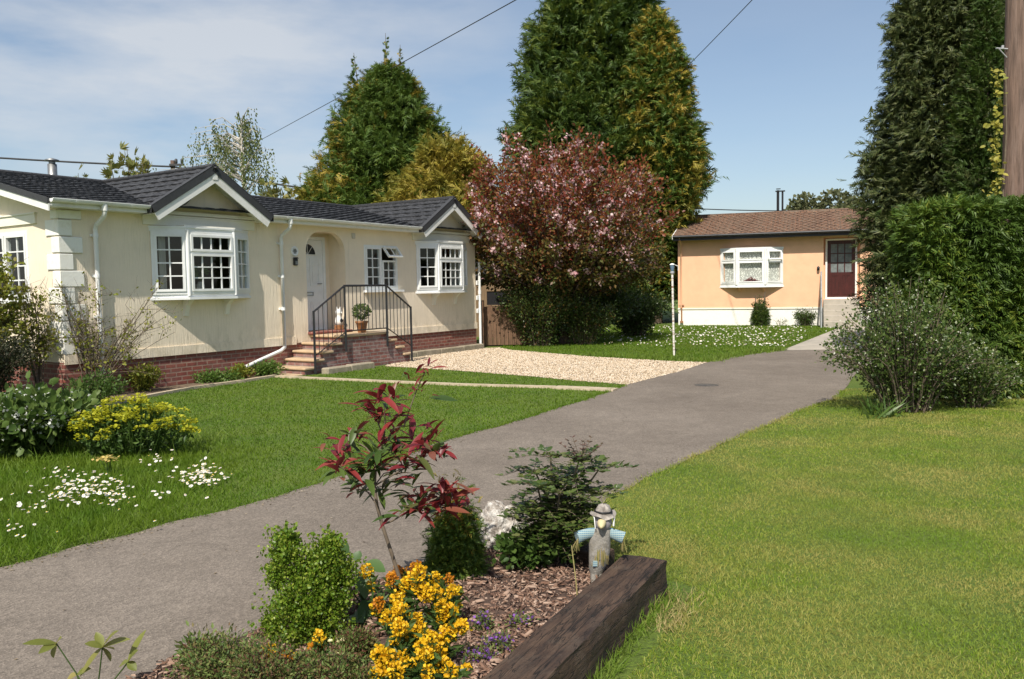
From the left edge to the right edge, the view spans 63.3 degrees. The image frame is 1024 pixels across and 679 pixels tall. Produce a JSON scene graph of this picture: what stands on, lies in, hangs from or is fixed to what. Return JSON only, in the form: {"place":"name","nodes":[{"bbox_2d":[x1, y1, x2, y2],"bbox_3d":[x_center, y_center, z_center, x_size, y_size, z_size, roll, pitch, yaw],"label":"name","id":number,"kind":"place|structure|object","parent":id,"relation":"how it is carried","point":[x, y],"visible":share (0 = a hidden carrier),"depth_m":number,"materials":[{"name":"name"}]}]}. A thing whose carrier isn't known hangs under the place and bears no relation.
{"place":"outdoors","nodes":[
{"label":"outdoors","id":0,"kind":"place"},
{"bbox_2d":[0,366,625,566],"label":"lawn grass","id":1,"kind":"structure","parent":0,"point":[85,525],"depth_m":7.87,"materials":[{"name":"plant"}]},
{"bbox_2d":[0,449,231,536],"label":"daisies","id":2,"kind":"object","parent":1,"relation":"on","point":[19,504],"visible":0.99,"depth_m":6.74,"materials":[{"name":"white plant"}]},
{"bbox_2d":[0,350,875,678],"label":"driveway","id":3,"kind":"structure","parent":0,"point":[160,584],"depth_m":5.81,"materials":[{"name":"asphalt"}]},
{"bbox_2d":[4,357,846,659],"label":"fallen bits","id":4,"kind":"object","parent":3,"relation":"on","point":[294,531],"visible":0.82,"depth_m":6.21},
{"bbox_2d":[0,0,942,214],"label":"sky","id":5,"kind":"structure","parent":0,"point":[785,89],"materials":[{"name":"blue"}]},
{"bbox_2d":[0,300,1023,678],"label":"ground","id":6,"kind":"structure","parent":0,"point":[654,636],"depth_m":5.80,"materials":[{"name":"plant"}]},
{"bbox_2d":[0,250,38,347],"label":"leafy shrub","id":7,"kind":"object","parent":6,"relation":"on","point":[13,306],"visible":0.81,"depth_m":12.26,"materials":[{"name":"green plant"}]},
{"bbox_2d":[7,276,74,383],"bbox_3d":[-7.388,-0.023,12.833,0.994,1.960,1.289,-5,5,-45],"label":"slender shrub","id":8,"kind":"object","parent":6,"relation":"on","point":[42,340],"visible":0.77,"depth_m":12.82,"materials":[{"name":"green plant"}]},
{"bbox_2d":[0,370,109,457],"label":"white flowered plant","id":9,"kind":"object","parent":6,"relation":"on","point":[38,416],"visible":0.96,"depth_m":8.29,"materials":[{"name":"green plant"}]},
{"bbox_2d":[100,141,151,178],"bbox_3d":[-17.960,-4.988,39.553,2.171,8.825,2.386,-1,4,0],"label":"sapling","id":10,"kind":"object","parent":6,"relation":"on","point":[131,164],"visible":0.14,"depth_m":39.08,"materials":[{"name":"green plant"}]},
{"bbox_2d":[63,392,200,458],"bbox_3d":[-3.842,0.864,8.457,1.422,0.638,1.036,-1,4,0],"label":"euphorbia","id":11,"kind":"object","parent":6,"relation":"on","point":[114,432],"visible":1,"depth_m":8.30,"materials":[{"name":"yellow plant"}]},
{"bbox_2d":[2,418,265,462],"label":"rough grass","id":12,"kind":"structure","parent":6,"relation":"on","point":[82,446],"depth_m":8.66,"materials":[{"name":"plant"}]},
{"bbox_2d":[169,158,183,169],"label":"utility pole","id":13,"kind":"object","parent":6,"relation":"on","point":[173,162],"visible":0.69,"depth_m":49.12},
{"bbox_2d":[0,157,298,187],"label":"overhead cable","id":14,"kind":"object","parent":13,"relation":"attached to","point":[111,163],"visible":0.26,"depth_m":49.23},
{"bbox_2d":[101,376,259,400],"bbox_3d":[-6.021,0.904,13.238,1.795,0.001,6.314,2,5,37],"label":"soil border","id":15,"kind":"object","parent":6,"relation":"on","point":[130,393],"visible":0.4,"depth_m":14.06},
{"bbox_2d":[0,327,43,392],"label":"dark shrub","id":16,"kind":"object","parent":15,"relation":"on","point":[12,357],"visible":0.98,"depth_m":11.64,"materials":[{"name":"green plant"}]},
{"bbox_2d":[63,367,132,401],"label":"border plant","id":17,"kind":"object","parent":15,"relation":"on","point":[107,390],"visible":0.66,"depth_m":12.16,"materials":[{"name":"green plant"}]},
{"bbox_2d":[34,264,182,388],"bbox_3d":[-6.255,-0.155,13.056,2.223,2.166,1.137,-1,4,0],"label":"bare shrub","id":18,"kind":"object","parent":15,"relation":"on","point":[81,340],"visible":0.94,"depth_m":13.08,"materials":[{"name":"green plant"}]},
{"bbox_2d":[123,359,165,391],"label":"border plant","id":19,"kind":"object","parent":15,"relation":"on","point":[142,382],"visible":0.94,"depth_m":13.83,"materials":[{"name":"green plant"}]},
{"bbox_2d":[190,367,244,383],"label":"border plant","id":20,"kind":"object","parent":15,"relation":"on","point":[214,376],"visible":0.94,"depth_m":15.01,"materials":[{"name":"green plant"}]},
{"bbox_2d":[225,362,255,379],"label":"border plant","id":21,"kind":"object","parent":15,"relation":"on","point":[242,367],"visible":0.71,"depth_m":15.41,"materials":[{"name":"green plant"}]},
{"bbox_2d":[249,358,287,376],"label":"border plant","id":22,"kind":"object","parent":15,"relation":"on","point":[262,368],"visible":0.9,"depth_m":15.90,"materials":[{"name":"green plant"}]},
{"bbox_2d":[94,375,276,406],"bbox_3d":[-5.433,0.862,13.570,0.437,0.070,4.846,1,4,22],"label":"bed edging","id":23,"kind":"object","parent":6,"relation":"on","point":[161,393],"visible":0.49,"depth_m":14.12,"materials":[{"name":"concrete"}]},
{"bbox_2d":[153,107,280,195],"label":"birch tree","id":24,"kind":"object","parent":6,"relation":"on","point":[243,153],"visible":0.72,"depth_m":44.04,"materials":[{"name":"green plant"}]},
{"bbox_2d":[0,158,488,394],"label":"park home","id":25,"kind":"object","parent":6,"relation":"on","point":[280,269],"visible":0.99,"depth_m":15.45,"materials":[{"name":"beige paint"}]},
{"bbox_2d":[0,212,36,302],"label":"window","id":26,"kind":"structure","parent":25,"relation":"in","point":[22,218],"depth_m":13.55,"materials":[{"name":"white plastic"}]},
{"bbox_2d":[141,213,255,315],"bbox_3d":[-5.503,-1.320,15.005,0.355,1.765,2.380,1,4,33],"label":"bay window","id":27,"kind":"structure","parent":25,"relation":"in","point":[185,227],"depth_m":14.72,"materials":[{"name":"white plastic"}]},
{"bbox_2d":[194,264,209,288],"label":"vase plant","id":28,"kind":"object","parent":25,"relation":"on","point":[197,274],"visible":0.61,"depth_m":14.93,"materials":[{"name":"green plant"}]},
{"bbox_2d":[306,240,323,329],"bbox_3d":[-4.372,-1.166,17.818,0.096,1.940,0.880,1,4,33],"label":"door","id":29,"kind":"structure","parent":25,"relation":"in","point":[314,267],"depth_m":17.98,"materials":[{"name":"white plastic"}]},
{"bbox_2d":[363,245,403,291],"bbox_3d":[-2.931,-1.626,19.064,0.308,1.070,1.290,1,4,33],"label":"window","id":30,"kind":"structure","parent":25,"relation":"in","point":[380,263],"depth_m":19.06,"materials":[{"name":"white plastic"}]},
{"bbox_2d":[412,233,469,304],"bbox_3d":[-1.650,-1.764,20.928,0.355,1.765,2.380,1,4,33],"label":"bay window","id":31,"kind":"structure","parent":25,"relation":"in","point":[456,244],"depth_m":20.67,"materials":[{"name":"white plastic"}]},
{"bbox_2d":[255,176,300,198],"bbox_3d":[-11.374,-4.356,40.134,2.007,7.269,2.063,2,5,42],"label":"sapling","id":32,"kind":"object","parent":6,"relation":"on","point":[273,192],"visible":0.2,"depth_m":39.93,"materials":[{"name":"green plant"}]},
{"bbox_2d":[293,179,326,202],"bbox_3d":[-7.880,-3.155,33.075,4.312,6.589,4.272,-1,4,0],"label":"conifer","id":33,"kind":"object","parent":6,"relation":"on","point":[302,192],"visible":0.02,"depth_m":32.63,"materials":[{"name":"green plant"}]},
{"bbox_2d":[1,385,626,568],"bbox_3d":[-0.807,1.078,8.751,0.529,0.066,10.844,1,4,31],"label":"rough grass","id":34,"kind":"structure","parent":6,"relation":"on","point":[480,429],"depth_m":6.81,"materials":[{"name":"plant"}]},
{"bbox_2d":[322,365,350,373],"bbox_3d":[-3.487,0.608,16.480,0.200,0.140,0.640,1,4,33],"label":"kerb stone","id":35,"kind":"object","parent":6,"relation":"on","point":[335,369],"visible":0.74,"depth_m":16.35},
{"bbox_2d":[277,329,410,374],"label":"front steps","id":36,"kind":"structure","parent":6,"relation":"on","point":[369,346],"depth_m":17.11,"materials":[{"name":"brick"}]},
{"bbox_2d":[352,303,371,332],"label":"potted plant","id":37,"kind":"object","parent":36,"relation":"on","point":[358,314],"visible":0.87,"depth_m":17.67,"materials":[{"name":"green plant"}]},
{"bbox_2d":[312,284,412,373],"bbox_3d":[-3.057,-0.289,17.376,0.064,1.721,2.984,1,4,33],"label":"step railing","id":38,"kind":"object","parent":36,"relation":"on","point":[343,287],"visible":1,"depth_m":17.21,"materials":[{"name":"black metal"}]},
{"bbox_2d":[346,362,374,370],"bbox_3d":[-3.120,0.561,17.045,0.200,0.150,0.690,1,4,33],"label":"kerb stone","id":39,"kind":"object","parent":6,"relation":"on","point":[362,366],"visible":0.76,"depth_m":16.97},
{"bbox_2d":[125,548,611,678],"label":"mulch bed","id":40,"kind":"object","parent":6,"relation":"on","point":[499,612],"visible":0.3,"depth_m":3.98,"materials":[{"name":"brown wood"}]},
{"bbox_2d":[23,630,145,678],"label":"lily plant","id":41,"kind":"object","parent":40,"relation":"on","point":[98,642],"visible":1,"depth_m":3.25,"materials":[{"name":"green plant"}]},
{"bbox_2d":[172,620,227,672],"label":"plant","id":42,"kind":"object","parent":40,"relation":"on","point":[179,653],"visible":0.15,"depth_m":3.34,"materials":[{"name":"green plant"}]},
{"bbox_2d":[161,622,274,678],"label":"plant","id":43,"kind":"object","parent":40,"relation":"on","point":[208,659],"visible":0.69,"depth_m":3.18,"materials":[{"name":"green plant"}]},
{"bbox_2d":[212,632,327,678],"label":"plant","id":44,"kind":"object","parent":40,"relation":"on","point":[264,667],"visible":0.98,"depth_m":3.09,"materials":[{"name":"green plant"}]},
{"bbox_2d":[261,628,333,664],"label":"wallflower","id":45,"kind":"object","parent":40,"relation":"on","point":[315,639],"visible":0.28,"depth_m":3.24,"materials":[{"name":"yellow plant"}]},
{"bbox_2d":[247,520,366,651],"bbox_3d":[-0.892,1.142,3.679,0.508,0.672,0.333,-3,4,-31],"label":"box bush","id":46,"kind":"object","parent":40,"relation":"on","point":[323,572],"visible":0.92,"depth_m":3.64,"materials":[{"name":"green plant"}]},
{"bbox_2d":[283,639,386,678],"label":"plant","id":47,"kind":"object","parent":40,"relation":"on","point":[334,669],"visible":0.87,"depth_m":3.12,"materials":[{"name":"green plant"}]},
{"bbox_2d":[328,624,384,662],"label":"plant","id":48,"kind":"object","parent":40,"relation":"on","point":[362,638],"visible":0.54,"depth_m":3.48,"materials":[{"name":"green plant"}]},
{"bbox_2d":[341,542,385,624],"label":"broad leaved plant","id":49,"kind":"object","parent":40,"relation":"on","point":[361,614],"visible":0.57,"depth_m":3.94,"materials":[{"name":"green plant"}]},
{"bbox_2d":[366,636,413,678],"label":"wallflower","id":50,"kind":"object","parent":40,"relation":"on","point":[381,655],"visible":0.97,"depth_m":3.14,"materials":[{"name":"yellow plant"}]},
{"bbox_2d":[358,562,429,634],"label":"wallflower","id":51,"kind":"object","parent":40,"relation":"on","point":[378,604],"visible":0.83,"depth_m":3.67,"materials":[{"name":"yellow plant"}]},
{"bbox_2d":[313,357,479,596],"bbox_3d":[-0.553,0.698,4.044,0.803,1.233,0.588,-1,4,0],"label":"red leaf shrub","id":52,"kind":"object","parent":40,"relation":"on","point":[447,490],"visible":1,"depth_m":3.98,"materials":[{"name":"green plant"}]},
{"bbox_2d":[379,600,429,662],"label":"wallflower","id":53,"kind":"object","parent":40,"relation":"on","point":[402,628],"visible":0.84,"depth_m":3.36,"materials":[{"name":"yellow plant"}]},
{"bbox_2d":[383,559,453,595],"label":"wallflower","id":54,"kind":"object","parent":40,"relation":"on","point":[431,580],"visible":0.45,"depth_m":4.14,"materials":[{"name":"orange plant"}]},
{"bbox_2d":[391,618,468,663],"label":"wallflower","id":55,"kind":"object","parent":40,"relation":"on","point":[453,631],"visible":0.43,"depth_m":3.31,"materials":[{"name":"yellow plant"}]},
{"bbox_2d":[404,633,473,678],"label":"wallflower","id":56,"kind":"object","parent":40,"relation":"on","point":[430,662],"visible":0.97,"depth_m":3.15,"materials":[{"name":"yellow plant"}]},
{"bbox_2d":[420,583,473,630],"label":"wallflower","id":57,"kind":"object","parent":40,"relation":"on","point":[441,609],"visible":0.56,"depth_m":3.67,"materials":[{"name":"yellow plant"}]},
{"bbox_2d":[421,469,493,582],"bbox_3d":[-0.298,1.202,4.440,0.423,1.006,0.414,-1,4,0],"label":"dwarf conifer","id":58,"kind":"object","parent":40,"relation":"on","point":[456,545],"visible":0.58,"depth_m":4.34,"materials":[{"name":"green plant"}]},
{"bbox_2d":[458,642,500,662],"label":"purple flower","id":59,"kind":"object","parent":40,"relation":"on","point":[480,653],"visible":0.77,"depth_m":3.36,"materials":[{"name":"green plant"}]},
{"bbox_2d":[464,608,499,636],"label":"purple flower","id":60,"kind":"object","parent":40,"relation":"on","point":[479,621],"visible":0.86,"depth_m":3.69,"materials":[{"name":"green plant"}]},
{"bbox_2d":[480,624,515,652],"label":"purple flower","id":61,"kind":"object","parent":40,"relation":"on","point":[499,642],"visible":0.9,"depth_m":3.47,"materials":[{"name":"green plant"}]},
{"bbox_2d":[480,500,521,551],"bbox_3d":[-0.069,1.136,4.952,0.253,0.360,0.233,-3,4,-33],"label":"rock","id":62,"kind":"object","parent":40,"relation":"on","point":[493,521],"visible":0.48,"depth_m":4.88,"materials":[{"name":"stone"}]},
{"bbox_2d":[504,609,538,628],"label":"purple flower","id":63,"kind":"object","parent":40,"relation":"on","point":[517,618],"visible":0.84,"depth_m":3.68,"materials":[{"name":"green plant"}]},
{"bbox_2d":[492,524,574,572],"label":"leafy plant","id":64,"kind":"object","parent":40,"relation":"on","point":[526,552],"visible":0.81,"depth_m":4.53,"materials":[{"name":"green plant"}]},
{"bbox_2d":[494,435,638,563],"bbox_3d":[0.271,0.902,4.711,0.754,0.699,0.801,1,4,28],"label":"holly leaved shrub","id":65,"kind":"object","parent":40,"relation":"on","point":[565,507],"visible":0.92,"depth_m":4.61,"materials":[{"name":"green plant"}]},
{"bbox_2d":[572,503,626,581],"bbox_3d":[0.456,1.106,4.310,0.281,0.505,0.135,-3,4,-28],"label":"scarecrow","id":66,"kind":"object","parent":40,"relation":"on","point":[600,534],"visible":0.96,"depth_m":4.29,"materials":[{"name":"grey fabric"}]},
{"bbox_2d":[290,33,461,204],"bbox_3d":[-5.040,-6.465,34.656,9.611,12.153,10.221,-1,4,0],"label":"conifer","id":67,"kind":"object","parent":6,"relation":"on","point":[380,124],"visible":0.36,"depth_m":32.60,"materials":[{"name":"green plant"}]},
{"bbox_2d":[369,131,500,261],"bbox_3d":[-2.333,-4.061,31.489,7.622,7.670,7.568,-1,4,0],"label":"conifer","id":68,"kind":"object","parent":6,"relation":"on","point":[440,166],"visible":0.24,"depth_m":30.05,"materials":[{"name":"yellow plant"}]},
{"bbox_2d":[275,375,617,390],"bbox_3d":[-1.462,0.754,14.335,6.768,0.054,0.305,1,4,24],"label":"path edging","id":69,"kind":"object","parent":6,"relation":"on","point":[495,385],"visible":0.66,"depth_m":13.89,"materials":[{"name":"concrete"}]},
{"bbox_2d":[410,344,483,357],"bbox_3d":[-1.841,0.304,20.680,0.200,0.156,3.746,1,4,33],"label":"stone ledge","id":70,"kind":"object","parent":6,"relation":"on","point":[419,353],"visible":0.59,"depth_m":20.82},
{"bbox_2d":[475,262,520,336],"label":"garden shed","id":71,"kind":"structure","parent":6,"relation":"on","point":[489,297],"depth_m":27.41,"materials":[{"name":"wood"}]},
{"bbox_2d":[485,290,508,306],"bbox_3d":[-0.477,-1.368,27.383,0.800,0.550,0.060,-1,4,6],"label":"window","id":72,"kind":"structure","parent":71,"relation":"in","point":[490,297],"depth_m":27.39,"materials":[{"name":"black glass"}]},
{"bbox_2d":[481,300,527,346],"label":"wooden gate","id":73,"kind":"structure","parent":6,"relation":"on","point":[488,313],"depth_m":22.93,"materials":[{"name":"wood"}]},
{"bbox_2d":[494,275,584,346],"bbox_3d":[0.748,-0.811,22.711,2.534,2.470,2.092,-1,4,0],"label":"shrub","id":74,"kind":"object","parent":6,"relation":"on","point":[537,313],"visible":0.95,"depth_m":22.47,"materials":[{"name":"green plant"}]},
{"bbox_2d":[390,348,706,384],"bbox_3d":[0.637,0.478,18.146,7.788,0.001,5.170,2,5,41],"label":"gravel patch","id":75,"kind":"object","parent":6,"relation":"on","point":[562,368],"visible":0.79,"depth_m":16.75,"materials":[{"name":"gravel"}]},
{"bbox_2d":[385,347,705,384],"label":"gravel stones","id":76,"kind":"object","parent":75,"relation":"on","point":[456,359],"visible":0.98,"depth_m":17.19,"materials":[{"name":"gravel"}]},
{"bbox_2d":[458,120,684,343],"bbox_3d":[1.437,-2.922,23.063,6.833,6.356,6.174,-1,4,0],"label":"blossom tree","id":77,"kind":"object","parent":6,"relation":"on","point":[551,235],"visible":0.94,"depth_m":21.93,"materials":[{"name":"pink plant"}]},
{"bbox_2d":[482,555,667,678],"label":"timber sleeper","id":78,"kind":"object","parent":6,"relation":"on","point":[580,633],"visible":0.95,"depth_m":3.62,"materials":[{"name":"wood"}]},
{"bbox_2d":[554,540,614,567],"bbox_3d":[0.180,1.261,4.874,0.871,0.195,0.182,1,4,33],"label":"timber sleeper","id":79,"kind":"object","parent":6,"relation":"on","point":[581,556],"visible":0.13,"depth_m":4.66,"materials":[{"name":"wood"}]},
{"bbox_2d":[525,283,646,339],"bbox_3d":[1.884,-0.922,24.916,4.465,2.416,1.936,-1,4,0],"label":"shrub","id":80,"kind":"object","parent":6,"relation":"on","point":[619,295],"visible":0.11,"depth_m":24.67,"materials":[{"name":"green plant"}]},
{"bbox_2d":[556,290,621,344],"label":"shrub","id":81,"kind":"object","parent":6,"relation":"on","point":[584,327],"visible":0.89,"depth_m":22.79,"materials":[{"name":"green plant"}]},
{"bbox_2d":[496,0,729,303],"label":"conifer","id":82,"kind":"object","parent":6,"relation":"on","point":[574,54],"visible":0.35,"depth_m":34.43,"materials":[{"name":"green plant"}]},
{"bbox_2d":[585,578,683,678],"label":"rough grass","id":83,"kind":"structure","parent":6,"relation":"on","point":[653,616],"depth_m":3.84,"materials":[{"name":"plant"}]},
{"bbox_2d":[610,284,678,336],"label":"shrub","id":84,"kind":"object","parent":6,"relation":"on","point":[639,323],"visible":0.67,"depth_m":26.27,"materials":[{"name":"green plant"}]},
{"bbox_2d":[601,3,717,323],"bbox_3d":[5.852,-7.176,34.283,5.203,13.248,4.920,-1,4,0],"label":"conifer","id":85,"kind":"object","parent":6,"relation":"on","point":[661,66],"visible":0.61,"depth_m":33.14,"materials":[{"name":"green plant"}]},
{"bbox_2d":[670,263,677,355],"bbox_3d":[3.719,-0.662,19.042,0.208,2.166,0.130,-1,4,0],"label":"garden lamp","id":86,"kind":"object","parent":6,"relation":"on","point":[672,287],"visible":0.93,"depth_m":19.01,"materials":[{"name":"metal"}]},
{"bbox_2d":[579,346,787,361],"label":"rough grass","id":87,"kind":"structure","parent":6,"relation":"on","point":[727,356],"depth_m":18.48,"materials":[{"name":"plant"}]},
{"bbox_2d":[571,389,847,521],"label":"rough grass","id":88,"kind":"structure","parent":6,"relation":"on","point":[778,420],"depth_m":8.50,"materials":[{"name":"plant"}]},
{"bbox_2d":[749,294,770,325],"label":"dwarf conifer","id":89,"kind":"object","parent":6,"relation":"on","point":[761,316],"visible":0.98,"depth_m":31.28,"materials":[{"name":"green plant"}]},
{"bbox_2d":[672,188,876,324],"bbox_3d":[11.643,-3.465,33.928,10.753,5.490,7.133,0,4,20],"label":"bungalow","id":90,"kind":"object","parent":6,"relation":"on","point":[784,258],"visible":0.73,"depth_m":31.58,"materials":[{"name":"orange paint"}]},
{"bbox_2d":[719,247,783,291],"bbox_3d":[9.090,-2.649,31.561,2.380,1.690,0.462,0,4,20],"label":"bay window","id":91,"kind":"structure","parent":90,"relation":"in","point":[761,264],"depth_m":31.49,"materials":[{"name":"white plastic"}]},
{"bbox_2d":[827,240,854,296],"bbox_3d":[12.268,-2.628,30.937,0.960,2.140,0.107,0,4,20],"label":"door","id":92,"kind":"structure","parent":90,"relation":"in","point":[840,271],"depth_m":30.96,"materials":[{"name":"brown wood"}]},
{"bbox_2d":[792,307,817,325],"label":"shrub","id":93,"kind":"object","parent":6,"relation":"on","point":[805,318],"visible":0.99,"depth_m":30.66,"materials":[{"name":"green plant"}]},
{"bbox_2d":[783,188,861,209],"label":"tree","id":94,"kind":"object","parent":6,"relation":"on","point":[798,203],"visible":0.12,"depth_m":61.70,"materials":[{"name":"green plant"}]},
{"bbox_2d":[823,299,860,327],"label":"concrete steps","id":95,"kind":"structure","parent":6,"relation":"on","point":[830,313],"depth_m":29.95,"materials":[{"name":"concrete"}]},
{"bbox_2d":[858,393,914,418],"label":"iris clump","id":96,"kind":"object","parent":6,"relation":"on","point":[887,412],"visible":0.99,"depth_m":9.98,"materials":[{"name":"green plant"}]},
{"bbox_2d":[814,261,1005,412],"bbox_3d":[4.917,-0.019,10.360,2.373,1.921,1.840,-1,4,0],"label":"flowering shrub","id":97,"kind":"object","parent":6,"relation":"on","point":[913,376],"visible":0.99,"depth_m":10.22,"materials":[{"name":"green plant"}]},
{"bbox_2d":[837,0,1004,344],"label":"conifer","id":98,"kind":"object","parent":6,"relation":"on","point":[924,38],"visible":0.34,"depth_m":17.83,"materials":[{"name":"green plant"}]},
{"bbox_2d":[880,192,1023,400],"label":"hedge","id":99,"kind":"object","parent":6,"relation":"on","point":[976,257],"visible":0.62,"depth_m":11.24,"materials":[{"name":"plant"}]},
{"bbox_2d":[931,0,1004,228],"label":"conifer","id":100,"kind":"object","parent":6,"relation":"on","point":[961,145],"visible":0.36,"depth_m":16.45,"materials":[{"name":"green plant"}]},
{"bbox_2d":[928,332,1023,408],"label":"flowering shrub","id":101,"kind":"object","parent":6,"relation":"on","point":[973,392],"visible":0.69,"depth_m":10.52,"materials":[{"name":"green plant"}]},
{"bbox_2d":[996,0,1023,221],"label":"utility pole","id":102,"kind":"object","parent":6,"relation":"on","point":[1012,47],"visible":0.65,"depth_m":12.10,"materials":[{"name":"brown wood"}]},
{"bbox_2d":[218,0,515,162],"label":"overhead cable","id":103,"kind":"object","parent":102,"relation":"attached to","point":[408,59],"visible":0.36,"depth_m":29.96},
{"bbox_2d":[980,67,1008,196],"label":"climbing ivy","id":104,"kind":"object","parent":102,"relation":"attached to","point":[996,124],"visible":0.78,"depth_m":12.12,"materials":[{"name":"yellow plant"}]},
{"bbox_2d":[500,324,834,361],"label":"lawn grass","id":105,"kind":"structure","parent":0,"point":[803,338],"depth_m":23.21,"materials":[{"name":"plant"}]},
{"bbox_2d":[593,325,801,345],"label":"daisies","id":106,"kind":"object","parent":105,"relation":"on","point":[726,337],"visible":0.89,"depth_m":24.65,"materials":[{"name":"white plant"}]},
{"bbox_2d":[645,582,703,636],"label":"dry grass","id":107,"kind":"structure","parent":0,"point":[676,606],"depth_m":4.12,"materials":[{"name":"plant"}]},
{"bbox_2d":[787,327,872,349],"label":"concrete path","id":108,"kind":"structure","parent":0,"point":[812,343],"depth_m":22.11,"materials":[{"name":"concrete"}]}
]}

